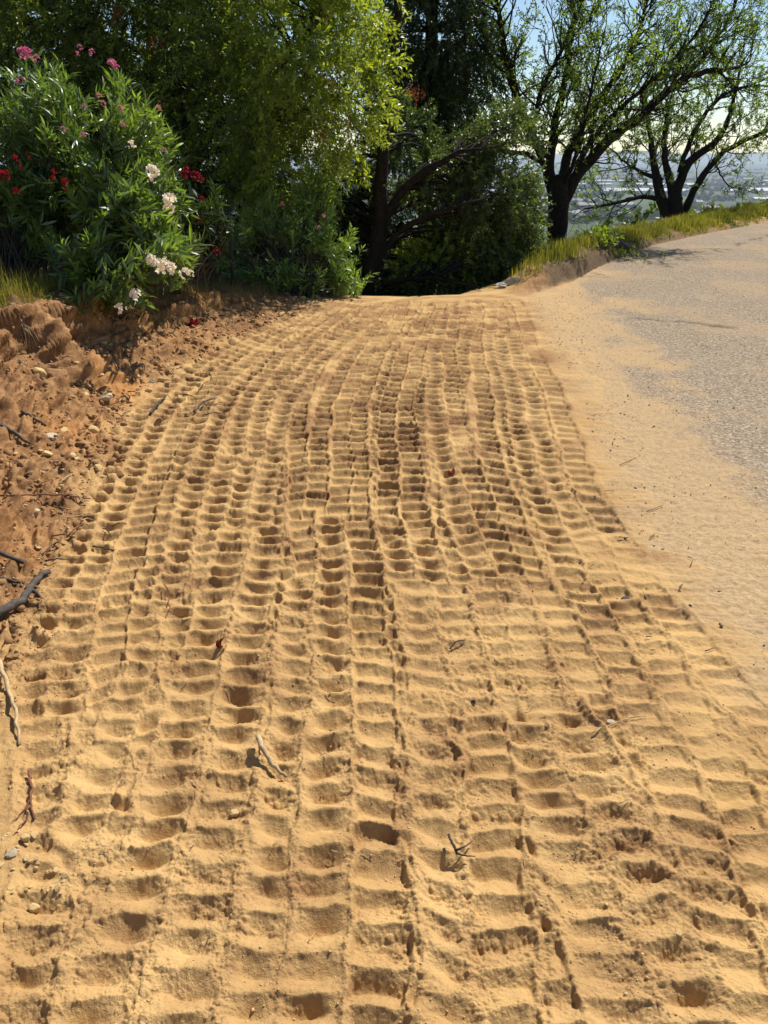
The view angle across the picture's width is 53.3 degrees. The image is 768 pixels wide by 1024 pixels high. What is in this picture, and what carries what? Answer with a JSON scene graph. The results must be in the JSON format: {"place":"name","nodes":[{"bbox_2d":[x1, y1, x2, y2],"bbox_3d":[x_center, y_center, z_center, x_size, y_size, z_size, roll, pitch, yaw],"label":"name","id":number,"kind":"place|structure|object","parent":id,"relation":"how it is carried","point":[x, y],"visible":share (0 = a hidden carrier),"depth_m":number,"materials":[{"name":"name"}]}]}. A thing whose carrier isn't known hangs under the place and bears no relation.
{"place":"outdoors","nodes":[
{"label":"outdoors","id":0,"kind":"place"},
{"bbox_2d":[0,254,290,329],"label":"shade grass","id":1,"kind":"structure","parent":0,"point":[210,281],"depth_m":8.61,"materials":[{"name":"green plant"}]},
{"bbox_2d":[0,217,767,1023],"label":"ground","id":2,"kind":"structure","parent":0,"point":[110,743],"depth_m":2.54,"materials":[{"name":"beige sand"}]},
{"bbox_2d":[0,659,20,744],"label":"root","id":3,"kind":"object","parent":2,"relation":"on","point":[7,686],"visible":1,"depth_m":2.45,"materials":[{"name":"beige wood"}]},
{"bbox_2d":[5,848,16,858],"bbox_3d":[-0.935,0.860,1.921,0.029,0.017,0.028,-28,64,-24],"label":"stone","id":4,"kind":"object","parent":2,"relation":"on","point":[11,853],"visible":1,"depth_m":1.92,"materials":[{"name":"grey stone"}]},
{"bbox_2d":[0,577,23,583],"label":"branch","id":5,"kind":"object","parent":2,"relation":"on","point":[12,580],"visible":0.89,"depth_m":3.10,"materials":[{"name":"wood"}]},
{"bbox_2d":[0,550,24,563],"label":"branch","id":6,"kind":"object","parent":2,"relation":"on","point":[12,557],"visible":1,"depth_m":3.21,"materials":[{"name":"grey wood"}]},
{"bbox_2d":[0,423,29,443],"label":"branch","id":7,"kind":"object","parent":2,"relation":"on","point":[14,432],"visible":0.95,"depth_m":4.29,"materials":[{"name":"grey wood"}]},
{"bbox_2d":[12,770,34,833],"bbox_3d":[-0.972,0.789,2.094,0.055,0.020,0.237,-5,25,-11],"label":"root","id":8,"kind":"object","parent":2,"relation":"on","point":[30,793],"visible":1,"depth_m":2.08,"materials":[{"name":"brown wood"}]},
{"bbox_2d":[20,833,30,841],"bbox_3d":[-0.924,0.839,1.971,0.027,0.021,0.026,-10,13,-6],"label":"stone","id":9,"kind":"object","parent":2,"relation":"on","point":[24,837],"visible":1,"depth_m":1.96,"materials":[{"name":"beige stone"}]},
{"bbox_2d":[22,855,28,861],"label":"pebble","id":10,"kind":"object","parent":2,"relation":"on","point":[25,858],"visible":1,"depth_m":1.91,"materials":[{"name":"beige stone"}]},
{"bbox_2d":[0,569,50,616],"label":"branch","id":11,"kind":"object","parent":2,"relation":"on","point":[11,605],"visible":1,"depth_m":2.97,"materials":[{"name":"grey wood"}]},
{"bbox_2d":[30,831,36,837],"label":"pebble","id":12,"kind":"object","parent":2,"relation":"on","point":[33,834],"visible":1,"depth_m":1.98,"materials":[{"name":"beige stone"}]},
{"bbox_2d":[20,410,46,425],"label":"branch","id":13,"kind":"object","parent":2,"relation":"on","point":[23,412],"visible":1,"depth_m":4.49,"materials":[{"name":"grey wood"}]},
{"bbox_2d":[27,903,40,912],"bbox_3d":[-0.829,0.940,1.815,0.029,0.023,0.029,-11,23,-14],"label":"stone","id":14,"kind":"object","parent":2,"relation":"on","point":[33,907],"visible":1,"depth_m":1.81,"materials":[{"name":"beige stone"}]},
{"bbox_2d":[0,259,71,307],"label":"bank grass","id":15,"kind":"structure","parent":2,"relation":"on","point":[32,290],"depth_m":6.20,"materials":[{"name":"green plant"}]},
{"bbox_2d":[33,508,39,515],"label":"stone","id":16,"kind":"object","parent":2,"relation":"on","point":[36,511],"visible":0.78,"depth_m":3.65,"materials":[{"name":"white stone"}]},
{"bbox_2d":[32,367,47,378],"bbox_3d":[-2.381,-0.960,5.285,0.085,0.087,0.112,-20,32,-37],"label":"stone","id":17,"kind":"object","parent":2,"relation":"on","point":[41,372],"visible":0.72,"depth_m":5.25,"materials":[{"name":"beige stone"}]},
{"bbox_2d":[0,493,90,511],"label":"twig","id":18,"kind":"object","parent":2,"relation":"on","point":[47,494],"visible":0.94,"depth_m":3.80,"materials":[{"name":"brown wood"}]},
{"bbox_2d":[42,450,52,455],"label":"stone","id":19,"kind":"object","parent":2,"relation":"on","point":[46,453],"visible":1,"depth_m":4.19,"materials":[{"name":"beige stone"}]},
{"bbox_2d":[0,96,96,285],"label":"oleander bush","id":20,"kind":"object","parent":2,"relation":"on","point":[29,251],"visible":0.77,"depth_m":6.99,"materials":[{"name":"green plant"}]},
{"bbox_2d":[41,539,60,554],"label":"twig","id":21,"kind":"object","parent":2,"relation":"on","point":[49,547],"visible":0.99,"depth_m":3.40,"materials":[{"name":"wood"}]},
{"bbox_2d":[46,432,56,439],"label":"stone","id":22,"kind":"object","parent":2,"relation":"on","point":[50,435],"visible":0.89,"depth_m":4.35,"materials":[{"name":"white stone"}]},
{"bbox_2d":[45,368,67,377],"bbox_3d":[-2.295,-0.961,5.347,0.155,0.090,0.146,13,52,5],"label":"stone","id":23,"kind":"object","parent":2,"relation":"on","point":[53,372],"visible":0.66,"depth_m":5.31,"materials":[{"name":"stone"}]},
{"bbox_2d":[53,867,59,873],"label":"pebble","id":24,"kind":"object","parent":2,"relation":"on","point":[56,870],"visible":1,"depth_m":1.89,"materials":[{"name":"beige stone"}]},
{"bbox_2d":[54,884,60,891],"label":"pebble","id":25,"kind":"object","parent":2,"relation":"on","point":[57,888],"visible":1,"depth_m":1.83,"materials":[{"name":"beige stone"}]},
{"bbox_2d":[45,558,71,561],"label":"twig","id":26,"kind":"object","parent":2,"relation":"on","point":[56,558],"visible":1,"depth_m":3.30,"materials":[{"name":"brown wood"}]},
{"bbox_2d":[59,427,68,432],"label":"stone","id":27,"kind":"object","parent":2,"relation":"on","point":[64,429],"visible":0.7,"depth_m":4.57,"materials":[{"name":"beige stone"}]},
{"bbox_2d":[61,872,67,878],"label":"pebble","id":28,"kind":"object","parent":2,"relation":"on","point":[64,875],"visible":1,"depth_m":1.87,"materials":[{"name":"beige stone"}]},
{"bbox_2d":[69,452,75,457],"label":"stone","id":29,"kind":"object","parent":2,"relation":"on","point":[72,455],"visible":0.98,"depth_m":4.28,"materials":[{"name":"beige stone"}]},
{"bbox_2d":[66,522,83,537],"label":"twig","id":30,"kind":"object","parent":2,"relation":"on","point":[67,536],"visible":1,"depth_m":3.54,"materials":[{"name":"brown wood"}]},
{"bbox_2d":[0,405,164,808],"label":"foot rubble","id":31,"kind":"object","parent":2,"relation":"on","point":[65,599],"visible":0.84,"depth_m":3.49,"materials":[{"name":"brown stone"}]},
{"bbox_2d":[88,426,98,432],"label":"stone","id":32,"kind":"object","parent":2,"relation":"on","point":[93,429],"visible":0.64,"depth_m":4.84,"materials":[{"name":"beige stone"}]},
{"bbox_2d":[0,44,188,279],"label":"oleander bush","id":33,"kind":"object","parent":2,"relation":"on","point":[69,115],"visible":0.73,"depth_m":6.71,"materials":[{"name":"green plant"}]},
{"bbox_2d":[94,464,102,470],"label":"stone","id":34,"kind":"object","parent":2,"relation":"on","point":[98,467],"visible":1,"depth_m":4.22,"materials":[{"name":"beige stone"}]},
{"bbox_2d":[92,545,117,553],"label":"twig","id":35,"kind":"object","parent":2,"relation":"on","point":[103,547],"visible":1,"depth_m":3.45,"materials":[{"name":"wood"}]},
{"bbox_2d":[100,393,112,400],"bbox_3d":[-1.942,-0.796,5.344,0.102,0.047,0.124,-29,16,-5],"label":"stone","id":36,"kind":"object","parent":2,"relation":"on","point":[107,396],"visible":0.92,"depth_m":5.30,"materials":[{"name":"grey stone"}]},
{"bbox_2d":[107,457,115,463],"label":"stone","id":37,"kind":"object","parent":2,"relation":"on","point":[111,460],"visible":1,"depth_m":4.35,"materials":[{"name":"brown stone"}]},
{"bbox_2d":[116,469,124,475],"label":"stone","id":38,"kind":"object","parent":2,"relation":"on","point":[119,472],"visible":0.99,"depth_m":4.19,"materials":[{"name":"beige stone"}]},
{"bbox_2d":[0,282,244,307],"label":"dry stalks","id":39,"kind":"object","parent":2,"relation":"on","point":[56,293],"visible":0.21,"depth_m":6.17,"materials":[{"name":"brown plant"}]},
{"bbox_2d":[37,140,213,318],"bbox_3d":[-2.151,-2.238,6.219,1.465,1.407,1.921,-8,26,-16],"label":"oleander bush","id":40,"kind":"object","parent":2,"relation":"on","point":[126,250],"visible":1,"depth_m":6.29,"materials":[{"name":"green plant"}]},
{"bbox_2d":[121,312,140,321],"bbox_3d":[-2.238,-1.728,6.761,0.057,0.094,0.387,6,26,12],"label":"root","id":41,"kind":"object","parent":2,"relation":"on","point":[124,316],"visible":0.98,"depth_m":6.66,"materials":[{"name":"brown wood"}]},
{"bbox_2d":[0,284,306,644],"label":"bank rubble","id":42,"kind":"object","parent":2,"relation":"on","point":[22,607],"visible":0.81,"depth_m":5.46,"materials":[{"name":"soil"}]},
{"bbox_2d":[149,395,170,414],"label":"twig","id":43,"kind":"object","parent":2,"relation":"on","point":[155,406],"visible":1,"depth_m":5.28,"materials":[{"name":"grey wood"}]},
{"bbox_2d":[158,378,169,381],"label":"stone","id":44,"kind":"object","parent":2,"relation":"on","point":[162,379],"visible":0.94,"depth_m":5.93,"materials":[{"name":"beige stone"}]},
{"bbox_2d":[164,584,191,616],"bbox_3d":[-0.835,0.361,3.005,0.060,0.034,0.272,-17,30,-32],"label":"twig","id":45,"kind":"object","parent":2,"relation":"on","point":[170,606],"visible":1,"depth_m":2.99,"materials":[{"name":"brown wood"}]},
{"bbox_2d":[0,0,366,276],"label":"evergreen tree","id":46,"kind":"object","parent":2,"relation":"on","point":[257,249],"visible":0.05,"depth_m":12.35,"materials":[{"name":"green plant"}]},
{"bbox_2d":[185,376,193,381],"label":"clod","id":47,"kind":"object","parent":2,"relation":"on","point":[190,378],"visible":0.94,"depth_m":6.03,"materials":[{"name":"brown soil"}]},
{"bbox_2d":[186,317,199,326],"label":"fallen blossoms","id":48,"kind":"object","parent":2,"relation":"on","point":[193,322],"visible":0.81,"depth_m":7.31,"materials":[{"name":"red plant"}]},
{"bbox_2d":[193,397,215,412],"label":"twig","id":49,"kind":"object","parent":2,"relation":"on","point":[197,408],"visible":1,"depth_m":5.28,"materials":[{"name":"wood"}]},
{"bbox_2d":[162,143,252,284],"bbox_3d":[-1.712,-2.891,7.398,1.000,1.262,1.042,-16,29,-30],"label":"oleander bush","id":50,"kind":"object","parent":2,"relation":"on","point":[207,213],"visible":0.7,"depth_m":7.37,"materials":[{"name":"green plant"}]},
{"bbox_2d":[0,0,425,254],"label":"pepper tree","id":51,"kind":"object","parent":2,"relation":"on","point":[256,134],"visible":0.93,"depth_m":9.60,"materials":[{"name":"green plant"}]},
{"bbox_2d":[216,635,226,647],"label":"dry leaf","id":52,"kind":"object","parent":2,"relation":"on","point":[218,643],"visible":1,"depth_m":2.73,"materials":[{"name":"brown plant"}]},
{"bbox_2d":[227,202,234,284],"bbox_3d":[-1.772,-2.961,8.891,0.075,1.181,0.041,0,25,0],"label":"fence stake","id":53,"kind":"object","parent":2,"relation":"on","point":[230,248],"visible":0.67,"depth_m":8.85,"materials":[{"name":"wood"}]},
{"bbox_2d":[230,809,238,816],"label":"stone","id":54,"kind":"object","parent":2,"relation":"on","point":[234,812],"visible":1,"depth_m":2.06,"materials":[{"name":"beige stone"}]},
{"bbox_2d":[232,303,239,308],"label":"clod","id":55,"kind":"object","parent":2,"relation":"on","point":[236,306],"visible":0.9,"depth_m":8.26,"materials":[{"name":"brown soil"}]},
{"bbox_2d":[255,734,287,777],"bbox_3d":[-0.335,0.709,2.214,0.034,0.064,0.151,-19,31,-35],"label":"stick","id":56,"kind":"object","parent":2,"relation":"on","point":[261,746],"visible":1,"depth_m":2.20,"materials":[{"name":"beige wood"}]},
{"bbox_2d":[209,166,378,299],"bbox_3d":[-1.174,-3.484,9.768,2.304,1.708,1.672,21,32,37],"label":"oleander bush","id":57,"kind":"object","parent":2,"relation":"on","point":[296,272],"visible":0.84,"depth_m":9.69,"materials":[{"name":"green plant"}]},
{"bbox_2d":[0,309,766,1023],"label":"crumbs","id":58,"kind":"object","parent":2,"relation":"on","point":[362,745],"visible":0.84,"depth_m":2.29,"materials":[{"name":"beige sand"}]},
{"bbox_2d":[297,0,555,295],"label":"oak tree","id":59,"kind":"object","parent":2,"relation":"on","point":[471,172],"visible":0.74,"depth_m":11.01,"materials":[{"name":"green plant"}]},
{"bbox_2d":[353,0,514,293],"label":"cedar tree","id":60,"kind":"object","parent":2,"relation":"on","point":[437,70],"visible":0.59,"depth_m":13.50,"materials":[{"name":"green plant"}]},
{"bbox_2d":[448,467,454,475],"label":"dry leaf","id":61,"kind":"object","parent":2,"relation":"on","point":[451,472],"visible":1,"depth_m":4.25,"materials":[{"name":"red plant"}]},
{"bbox_2d":[447,833,475,856],"bbox_3d":[0.196,0.848,1.943,0.068,0.021,0.063,0,25,0],"label":"twig","id":62,"kind":"object","parent":2,"relation":"on","point":[454,845],"visible":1,"depth_m":1.93,"materials":[{"name":"wood"}]},
{"bbox_2d":[383,196,550,295],"bbox_3d":[1.239,-3.820,11.828,3.018,1.948,1.894,-15,29,-29],"label":"scrub oak","id":63,"kind":"object","parent":2,"relation":"on","point":[418,245],"visible":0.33,"depth_m":11.24,"materials":[{"name":"green plant"}]},
{"bbox_2d":[495,282,506,287],"bbox_3d":[1.562,-3.021,10.187,0.164,0.072,0.128,0,25,0],"label":"plastic bag","id":64,"kind":"object","parent":2,"relation":"on","point":[501,285],"visible":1,"depth_m":10.15,"materials":[{"name":"white plastic"}]},
{"bbox_2d":[504,276,519,285],"bbox_3d":[1.735,-3.128,10.370,0.205,0.142,0.226,4,25,9],"label":"stone","id":65,"kind":"object","parent":2,"relation":"on","point":[511,281],"visible":0.65,"depth_m":10.29,"materials":[{"name":"grey stone"}]},
{"bbox_2d":[372,0,767,243],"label":"almond tree","id":66,"kind":"object","parent":2,"relation":"on","point":[562,186],"visible":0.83,"depth_m":14.46,"materials":[{"name":"green plant"}]},
{"bbox_2d":[573,223,624,247],"bbox_3d":[3.663,-4.669,13.016,0.853,0.495,0.934,14,28,27],"label":"weed clump","id":67,"kind":"object","parent":2,"relation":"on","point":[605,239],"visible":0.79,"depth_m":12.91,"materials":[{"name":"green plant"}]},
{"bbox_2d":[606,719,614,723],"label":"stone","id":68,"kind":"object","parent":2,"relation":"on","point":[609,721],"visible":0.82,"depth_m":2.42,"materials":[{"name":"white stone"}]},
{"bbox_2d":[593,715,645,732],"bbox_3d":[0.739,0.661,2.385,0.206,0.020,0.058,-6,26,-12],"label":"twig","id":69,"kind":"object","parent":2,"relation":"on","point":[598,729],"visible":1,"depth_m":2.39,"materials":[{"name":"beige wood"}]},
{"bbox_2d":[614,237,629,250],"bbox_3d":[4.187,-4.804,13.703,0.447,0.170,0.368,33,25,19],"label":"stone","id":70,"kind":"object","parent":2,"relation":"on","point":[623,243],"visible":0.45,"depth_m":13.56,"materials":[{"name":"grey stone"}]},
{"bbox_2d":[505,200,767,284],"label":"verge grass","id":71,"kind":"structure","parent":2,"relation":"on","point":[750,211],"depth_m":16.15,"materials":[{"name":"green plant"}]},
{"bbox_2d":[584,201,723,232],"bbox_3d":[15.240,-13.019,38.743,8.998,5.272,11.263,-7,26,-15],"label":"slope tree","id":72,"kind":"object","parent":2,"relation":"on","point":[646,214],"visible":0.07,"depth_m":39.79,"materials":[{"name":"green plant"}]},
{"bbox_2d":[543,0,767,234],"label":"almond tree","id":73,"kind":"object","parent":2,"relation":"on","point":[671,204],"visible":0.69,"depth_m":22.70,"materials":[{"name":"green plant"}]},
{"bbox_2d":[674,928,682,936],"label":"stone","id":74,"kind":"object","parent":2,"relation":"on","point":[678,932],"visible":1,"depth_m":1.73,"materials":[{"name":"beige stone"}]},
{"bbox_2d":[0,162,767,294],"bbox_3d":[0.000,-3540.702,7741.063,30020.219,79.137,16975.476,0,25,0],"label":"valley floor","id":75,"kind":"structure","parent":0,"point":[644,203],"depth_m":3274.32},
{"bbox_2d":[221,167,767,223],"bbox_3d":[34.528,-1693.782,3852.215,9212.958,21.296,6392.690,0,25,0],"label":"valley trees","id":76,"kind":"object","parent":75,"relation":"on","point":[704,196],"visible":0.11,"depth_m":2071.18,"materials":[{"name":"green plant"}]},
{"bbox_2d":[536,183,611,185],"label":"greenhouse","id":77,"kind":"object","parent":75,"relation":"on","point":[606,184],"visible":0.42,"depth_m":2827.98,"materials":[{"name":"white plastic"}]},
{"bbox_2d":[569,210,581,217],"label":"shed","id":78,"kind":"structure","parent":75,"relation":"on","point":[579,214],"depth_m":1400.74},
{"bbox_2d":[578,203,597,208],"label":"shed","id":79,"kind":"structure","parent":75,"relation":"on","point":[582,204],"depth_m":1609.35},
{"bbox_2d":[595,180,642,181],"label":"greenhouse","id":80,"kind":"object","parent":75,"relation":"on","point":[614,180],"visible":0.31,"depth_m":3200.71,"materials":[{"name":"white plastic"}]},
{"bbox_2d":[620,202,635,207],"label":"shed","id":81,"kind":"structure","parent":75,"relation":"on","point":[629,204],"depth_m":1638.98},
{"bbox_2d":[604,188,666,188],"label":"greenhouse","id":82,"kind":"object","parent":75,"relation":"on","point":[630,188],"visible":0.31,"depth_m":2410.45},
{"bbox_2d":[603,189,684,192],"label":"greenhouse","id":83,"kind":"object","parent":75,"relation":"on","point":[644,190],"visible":0.42,"depth_m":2295.63,"materials":[{"name":"white plastic"}]},
{"bbox_2d":[638,184,713,185],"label":"greenhouse","id":84,"kind":"object","parent":75,"relation":"on","point":[665,184],"visible":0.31,"depth_m":2762.50,"materials":[{"name":"white plastic"}]},
{"bbox_2d":[725,189,767,192],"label":"greenhouse","id":85,"kind":"object","parent":75,"relation":"on","point":[765,191],"visible":0.53,"depth_m":2294.23,"materials":[{"name":"white plastic"}]},
{"bbox_2d":[750,197,767,200],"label":"greenhouse","id":86,"kind":"object","parent":75,"relation":"on","point":[755,198],"visible":0.82,"depth_m":1887.49,"materials":[{"name":"white plastic"}]},
{"bbox_2d":[0,150,767,162],"bbox_3d":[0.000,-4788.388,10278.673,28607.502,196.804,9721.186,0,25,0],"label":"hills","id":87,"kind":"structure","parent":0,"point":[755,157],"depth_m":12333.96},
{"bbox_2d":[0,0,767,153],"label":"sky","id":88,"kind":"structure","parent":0,"point":[719,116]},
{"bbox_2d":[559,222,767,652],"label":"road","id":89,"kind":"structure","parent":0,"point":[689,342],"depth_m":5.96,"materials":[{"name":"grey asphalt"}]},
{"bbox_2d":[606,243,667,262],"bbox_3d":[4.088,-4.490,13.187,1.224,0.204,1.964,-6,26,-12],"label":"weed clump","id":90,"kind":"object","parent":89,"relation":"on","point":[627,251],"visible":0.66,"depth_m":13.11,"materials":[{"name":"green plant"}]},
{"bbox_2d":[531,256,766,667],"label":"grit","id":91,"kind":"object","parent":89,"relation":"on","point":[720,624],"visible":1,"depth_m":5.92,"materials":[{"name":"beige sand"}]}
]}

